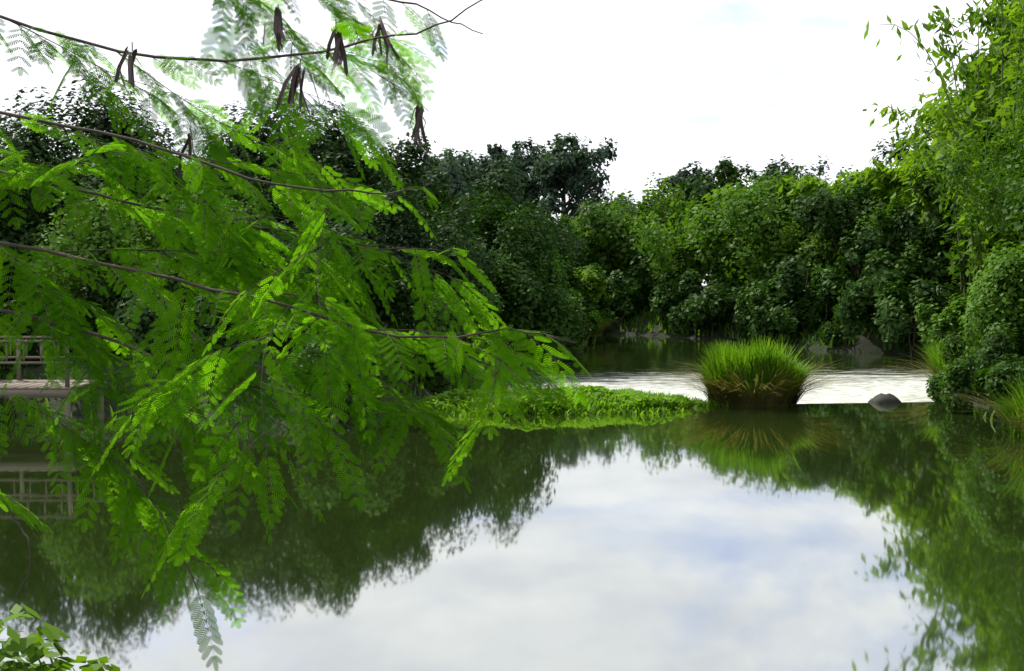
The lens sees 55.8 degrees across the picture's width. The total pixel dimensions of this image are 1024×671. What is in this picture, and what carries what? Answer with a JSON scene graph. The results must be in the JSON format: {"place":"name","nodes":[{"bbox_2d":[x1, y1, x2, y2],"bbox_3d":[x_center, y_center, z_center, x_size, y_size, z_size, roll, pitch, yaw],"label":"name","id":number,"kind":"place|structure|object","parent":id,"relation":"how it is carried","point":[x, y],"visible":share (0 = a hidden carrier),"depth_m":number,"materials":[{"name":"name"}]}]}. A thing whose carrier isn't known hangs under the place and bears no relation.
{"place":"outdoors","nodes":[
{"label":"outdoors","id":0,"kind":"place"},
{"bbox_2d":[0,285,993,415],"bbox_3d":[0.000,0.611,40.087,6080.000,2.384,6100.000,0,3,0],"label":"terrain","id":1,"kind":"structure","parent":0,"point":[862,342],"depth_m":25.39,"materials":[{"name":"green plant"}]},
{"bbox_2d":[0,114,92,178],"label":"tree","id":2,"kind":"object","parent":1,"relation":"on","point":[15,134],"visible":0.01,"depth_m":78.09,"materials":[{"name":"green plant"}]},
{"bbox_2d":[0,336,106,428],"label":"wooden jetty","id":3,"kind":"object","parent":1,"relation":"on","point":[29,388],"visible":0.54,"depth_m":17.38,"materials":[{"name":"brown wood"}]},
{"bbox_2d":[0,116,106,289],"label":"tree","id":4,"kind":"object","parent":1,"relation":"on","point":[48,210],"visible":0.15,"depth_m":25.63,"materials":[{"name":"green plant"}]},
{"bbox_2d":[0,603,119,670],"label":"bush","id":5,"kind":"object","parent":1,"relation":"on","point":[31,648],"visible":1,"depth_m":2.22,"materials":[{"name":"green plant"}]},
{"bbox_2d":[0,141,149,360],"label":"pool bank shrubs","id":6,"kind":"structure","parent":1,"relation":"on","point":[99,299],"depth_m":22.73,"materials":[{"name":"green plant"}]},
{"bbox_2d":[0,123,274,317],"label":"tree","id":7,"kind":"object","parent":1,"relation":"on","point":[89,187],"visible":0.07,"depth_m":24.55,"materials":[{"name":"green plant"}]},
{"bbox_2d":[21,172,268,352],"bbox_3d":[-9.096,-1.585,24.378,5.833,4.871,7.168,-1,3,-25],"label":"tree","id":8,"kind":"object","parent":1,"relation":"on","point":[103,236],"visible":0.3,"depth_m":21.85,"materials":[{"name":"green plant"}]},
{"bbox_2d":[0,72,301,323],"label":"tree","id":9,"kind":"object","parent":1,"relation":"on","point":[94,118],"visible":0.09,"depth_m":27.14,"materials":[{"name":"green plant"}]},
{"bbox_2d":[0,349,399,417],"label":"pool fringe grass","id":10,"kind":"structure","parent":1,"relation":"on","point":[5,402],"depth_m":19.85,"materials":[{"name":"green plant"}]},
{"bbox_2d":[0,219,432,386],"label":"bushes","id":11,"kind":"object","parent":1,"relation":"on","point":[403,299],"depth_m":20.50,"materials":[{"name":"green plant"}]},
{"bbox_2d":[0,0,592,670],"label":"tree branches","id":12,"kind":"object","parent":1,"relation":"on","point":[236,262],"visible":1,"depth_m":4.47,"materials":[{"name":"green plant"}]},
{"bbox_2d":[181,93,457,325],"bbox_3d":[-7.987,-4.322,34.215,10.399,9.149,10.678,1,3,11],"label":"tree","id":13,"kind":"object","parent":1,"relation":"on","point":[331,141],"visible":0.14,"depth_m":30.79,"materials":[{"name":"green plant"}]},
{"bbox_2d":[102,172,556,361],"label":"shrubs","id":14,"kind":"object","parent":1,"relation":"on","point":[501,214],"visible":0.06,"depth_m":32.69,"materials":[{"name":"green plant"}]},
{"bbox_2d":[224,146,496,331],"bbox_3d":[-4.130,-2.192,26.307,7.868,5.786,6.392,-1,3,-23],"label":"tree","id":15,"kind":"object","parent":1,"relation":"on","point":[389,235],"visible":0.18,"depth_m":25.58,"materials":[{"name":"green plant"}]},
{"bbox_2d":[318,128,531,248],"bbox_3d":[-4.900,-3.666,38.029,10.624,8.200,9.718,-2,3,-30],"label":"tree","id":16,"kind":"object","parent":1,"relation":"on","point":[405,164],"visible":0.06,"depth_m":36.24,"materials":[{"name":"green plant"}]},
{"bbox_2d":[418,154,482,200],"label":"tree","id":17,"kind":"object","parent":1,"relation":"on","point":[427,167],"visible":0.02,"depth_m":120.70,"materials":[{"name":"green plant"}]},
{"bbox_2d":[291,247,613,418],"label":"bushes","id":18,"kind":"object","parent":1,"relation":"on","point":[565,314],"visible":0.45,"depth_m":30.63,"materials":[{"name":"green plant"}]},
{"bbox_2d":[419,149,501,210],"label":"tree","id":19,"kind":"object","parent":1,"relation":"on","point":[454,167],"visible":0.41,"depth_m":106.90,"materials":[{"name":"green plant"}]},
{"bbox_2d":[441,147,501,189],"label":"tree","id":20,"kind":"object","parent":1,"relation":"on","point":[476,164],"visible":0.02,"depth_m":135.85,"materials":[{"name":"green plant"}]},
{"bbox_2d":[394,202,560,325],"bbox_3d":[-1.900,-2.042,32.708,7.059,4.695,6.971,0,3,0],"label":"tree","id":21,"kind":"object","parent":1,"relation":"on","point":[538,289],"visible":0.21,"depth_m":31.29,"materials":[{"name":"green plant"}]},
{"bbox_2d":[377,332,596,398],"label":"channel grass","id":22,"kind":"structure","parent":1,"relation":"on","point":[421,383],"depth_m":24.77,"materials":[{"name":"green plant"}]},
{"bbox_2d":[465,144,522,207],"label":"tree","id":23,"kind":"object","parent":1,"relation":"on","point":[494,150],"visible":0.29,"depth_m":124.15,"materials":[{"name":"green plant"}]},
{"bbox_2d":[437,192,582,283],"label":"tree","id":24,"kind":"object","parent":1,"relation":"on","point":[563,247],"visible":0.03,"depth_m":44.70,"materials":[{"name":"green plant"}]},
{"bbox_2d":[0,402,1023,670],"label":"water pool","id":25,"kind":"structure","parent":1,"relation":"in","point":[820,538],"depth_m":9.48,"materials":[{"name":"liquid"}]},
{"bbox_2d":[868,393,900,403],"bbox_3d":[8.281,1.533,21.414,0.836,0.518,0.511,0,3,0],"label":"rock","id":26,"kind":"object","parent":25,"relation":"in","point":[882,398],"visible":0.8,"depth_m":21.28,"materials":[{"name":"grey stone"}]},
{"bbox_2d":[477,136,559,217],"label":"tree","id":27,"kind":"object","parent":1,"relation":"on","point":[530,188],"visible":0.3,"depth_m":145.98,"materials":[{"name":"green plant"}]},
{"bbox_2d":[508,244,569,283],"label":"tree","id":28,"kind":"object","parent":1,"relation":"on","point":[562,268],"depth_m":40.14,"materials":[{"name":"green plant"}]},
{"bbox_2d":[507,198,588,275],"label":"tree","id":29,"kind":"object","parent":1,"relation":"on","point":[578,249],"visible":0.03,"depth_m":52.18,"materials":[{"name":"green plant"}]},
{"bbox_2d":[516,208,584,273],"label":"tree","id":30,"kind":"object","parent":1,"relation":"on","point":[567,219],"visible":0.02,"depth_m":59.61,"materials":[{"name":"green plant"}]},
{"bbox_2d":[403,385,728,416],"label":"island plants","id":31,"kind":"object","parent":1,"relation":"on","point":[603,400],"visible":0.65,"depth_m":19.94,"materials":[{"name":"green plant"}]},
{"bbox_2d":[525,132,617,220],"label":"tree","id":32,"kind":"object","parent":1,"relation":"on","point":[569,173],"visible":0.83,"depth_m":136.43,"materials":[{"name":"green plant"}]},
{"bbox_2d":[570,265,606,310],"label":"tree","id":33,"kind":"object","parent":1,"relation":"on","point":[590,280],"visible":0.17,"depth_m":48.34,"materials":[{"name":"green plant"}]},
{"bbox_2d":[562,219,617,279],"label":"tree","id":34,"kind":"object","parent":1,"relation":"on","point":[606,268],"visible":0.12,"depth_m":60.76,"materials":[{"name":"green plant"}]},
{"bbox_2d":[582,308,618,340],"bbox_3d":[3.257,-0.630,49.577,5.873,1.969,6.829,-1,3,-10],"label":"bush","id":35,"kind":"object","parent":1,"relation":"on","point":[603,326],"depth_m":48.62,"materials":[{"name":"plant"}]},
{"bbox_2d":[569,192,646,239],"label":"tree","id":36,"kind":"object","parent":1,"relation":"on","point":[604,198],"visible":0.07,"depth_m":119.83,"materials":[{"name":"green plant"}]},
{"bbox_2d":[557,172,701,282],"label":"tree","id":37,"kind":"object","parent":1,"relation":"on","point":[610,230],"visible":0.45,"depth_m":59.93,"materials":[{"name":"green plant"}]},
{"bbox_2d":[657,161,717,217],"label":"tree","id":38,"kind":"object","parent":1,"relation":"on","point":[680,176],"visible":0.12,"depth_m":126.11,"materials":[{"name":"green plant"}]},
{"bbox_2d":[644,225,732,295],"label":"tree","id":39,"kind":"object","parent":1,"relation":"on","point":[692,264],"visible":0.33,"depth_m":54.81,"materials":[{"name":"green plant"}]},
{"bbox_2d":[673,193,712,235],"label":"tree","id":40,"kind":"object","parent":1,"relation":"on","point":[684,220],"visible":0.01,"depth_m":111.79,"materials":[{"name":"green plant"}]},
{"bbox_2d":[666,156,755,273],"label":"tree","id":41,"kind":"object","parent":1,"relation":"on","point":[704,185],"visible":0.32,"depth_m":74.42,"materials":[{"name":"green plant"}]},
{"bbox_2d":[510,333,933,403],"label":"river water","id":42,"kind":"structure","parent":1,"relation":"in","point":[616,361],"depth_m":32.58,"materials":[{"name":"white liquid"}]},
{"bbox_2d":[649,349,761,404],"bbox_3d":[4.606,1.038,21.201,3.767,1.708,3.565,0,3,0],"label":"grass clump","id":43,"kind":"object","parent":42,"relation":"in","point":[708,394],"depth_m":20.98,"materials":[{"name":"plant"}]},
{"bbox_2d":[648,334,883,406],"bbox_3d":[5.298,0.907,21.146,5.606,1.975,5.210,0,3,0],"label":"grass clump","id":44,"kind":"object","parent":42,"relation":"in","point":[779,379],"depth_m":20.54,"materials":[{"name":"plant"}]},
{"bbox_2d":[629,166,825,288],"bbox_3d":[13.116,-4.937,53.043,12.581,8.498,10.705,0,3,0],"label":"tree","id":45,"kind":"object","parent":1,"relation":"on","point":[734,262],"visible":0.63,"depth_m":51.23,"materials":[{"name":"green plant"}]},
{"bbox_2d":[599,234,868,311],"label":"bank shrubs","id":46,"kind":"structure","parent":1,"relation":"on","point":[639,271],"depth_m":56.77,"materials":[{"name":"green plant"}]},
{"bbox_2d":[702,185,795,236],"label":"tree","id":47,"kind":"object","parent":1,"relation":"on","point":[718,197],"visible":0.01,"depth_m":53.69,"materials":[{"name":"green plant"}]},
{"bbox_2d":[604,308,914,349],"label":"fringe grass","id":48,"kind":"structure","parent":1,"relation":"on","point":[804,336],"depth_m":48.27,"materials":[{"name":"green plant"}]},
{"bbox_2d":[581,248,965,355],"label":"bank shrubs","id":49,"kind":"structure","parent":1,"relation":"on","point":[782,301],"depth_m":44.12,"materials":[{"name":"green plant"}]},
{"bbox_2d":[748,154,832,192],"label":"tree","id":50,"kind":"object","parent":1,"relation":"on","point":[785,164],"visible":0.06,"depth_m":104.59,"materials":[{"name":"green plant"}]},
{"bbox_2d":[745,205,869,287],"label":"tree","id":51,"kind":"object","parent":1,"relation":"on","point":[782,242],"visible":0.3,"depth_m":47.91,"materials":[{"name":"green plant"}]},
{"bbox_2d":[769,173,862,283],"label":"tree","id":52,"kind":"object","parent":1,"relation":"on","point":[796,186],"visible":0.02,"depth_m":49.02,"materials":[{"name":"green plant"}]},
{"bbox_2d":[836,164,857,182],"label":"tree","id":53,"kind":"object","parent":1,"relation":"on","point":[839,173],"depth_m":102.50,"materials":[{"name":"green plant"}]},
{"bbox_2d":[790,174,932,287],"bbox_3d":[16.712,-4.060,46.720,7.111,7.504,7.601,-1,3,-20],"label":"tree","id":54,"kind":"object","parent":1,"relation":"on","point":[850,212],"visible":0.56,"depth_m":45.39,"materials":[{"name":"green plant"}]},
{"bbox_2d":[826,147,932,235],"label":"tree","id":55,"kind":"object","parent":1,"relation":"on","point":[886,187],"visible":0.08,"depth_m":46.10,"materials":[{"name":"green plant"}]},
{"bbox_2d":[870,136,931,168],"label":"tree","id":56,"kind":"object","parent":1,"relation":"on","point":[900,158],"visible":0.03,"depth_m":96.63,"materials":[{"name":"green plant"}]},
{"bbox_2d":[851,196,979,318],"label":"tree","id":57,"kind":"object","parent":1,"relation":"on","point":[933,267],"visible":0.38,"depth_m":42.70,"materials":[{"name":"green plant"}]},
{"bbox_2d":[867,338,987,381],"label":"bank grass","id":58,"kind":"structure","parent":1,"relation":"on","point":[937,364],"depth_m":23.27,"materials":[{"name":"plant"}]},
{"bbox_2d":[862,41,1014,318],"bbox_3d":[19.129,-6.813,43.423,6.970,12.686,5.607,1,3,15],"label":"bamboo","id":59,"kind":"object","parent":1,"relation":"on","point":[891,119],"visible":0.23,"depth_m":42.32,"materials":[{"name":"green plant"}]},
{"bbox_2d":[878,96,1002,295],"bbox_3d":[21.188,-5.639,43.761,7.413,10.699,6.876,-1,3,-22],"label":"bamboo","id":60,"kind":"object","parent":1,"relation":"on","point":[933,121],"visible":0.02,"depth_m":43.30,"materials":[{"name":"green plant"}]},
{"bbox_2d":[863,0,1023,336],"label":"bamboo","id":61,"kind":"object","parent":1,"relation":"on","point":[978,249],"visible":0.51,"depth_m":33.47,"materials":[{"name":"green plant"}]},
{"bbox_2d":[887,145,1005,287],"bbox_3d":[21.303,-4.252,42.512,7.422,8.462,6.898,-3,4,-44],"label":"tree","id":62,"kind":"object","parent":1,"relation":"on","point":[904,224],"visible":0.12,"depth_m":41.89,"materials":[{"name":"green plant"}]},
{"bbox_2d":[887,0,1022,305],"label":"bamboo","id":63,"kind":"object","parent":1,"relation":"on","point":[972,79],"visible":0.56,"depth_m":38.17,"materials":[{"name":"green plant"}]},
{"bbox_2d":[913,238,1023,360],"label":"shrubs","id":64,"kind":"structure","parent":1,"relation":"on","point":[997,287],"depth_m":21.59,"materials":[{"name":"green plant"}]},
{"bbox_2d":[948,388,994,419],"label":"fringe grass","id":65,"kind":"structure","parent":1,"relation":"on","point":[991,417],"depth_m":19.47,"materials":[{"name":"green plant"}]},
{"bbox_2d":[922,55,1023,236],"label":"tree","id":66,"kind":"object","parent":1,"relation":"on","point":[991,197],"visible":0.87,"depth_m":27.83,"materials":[{"name":"green plant"}]},
{"bbox_2d":[925,319,1023,426],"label":"bank bushes","id":67,"kind":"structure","parent":1,"relation":"on","point":[1003,363],"depth_m":19.93,"materials":[{"name":"green plant"}]},
{"bbox_2d":[942,54,1009,95],"bbox_3d":[25.954,-7.762,50.064,5.968,13.917,7.904,0,3,0],"label":"bamboo","id":68,"kind":"object","parent":1,"relation":"on","point":[967,74],"depth_m":50.64,"materials":[{"name":"green plant"}]},
{"bbox_2d":[930,370,1023,437],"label":"bank grass","id":69,"kind":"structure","parent":1,"relation":"on","point":[1011,413],"depth_m":16.75,"materials":[{"name":"plant"}]},
{"bbox_2d":[948,2,1023,249],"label":"bamboo","id":70,"kind":"object","parent":1,"relation":"on","point":[988,22],"visible":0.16,"depth_m":40.41,"materials":[{"name":"green plant"}]},
{"bbox_2d":[960,0,1023,137],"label":"bamboo","id":71,"kind":"object","parent":1,"relation":"on","point":[1013,53],"visible":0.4,"depth_m":35.10,"materials":[{"name":"green plant"}]},
{"bbox_2d":[970,133,1023,289],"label":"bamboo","id":72,"kind":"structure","parent":1,"relation":"on","point":[1017,225],"depth_m":19.57,"materials":[{"name":"green plant"}]},
{"bbox_2d":[0,0,1022,284],"label":"sky","id":73,"kind":"structure","parent":0,"point":[675,83],"materials":[{"name":"white"}]}
]}

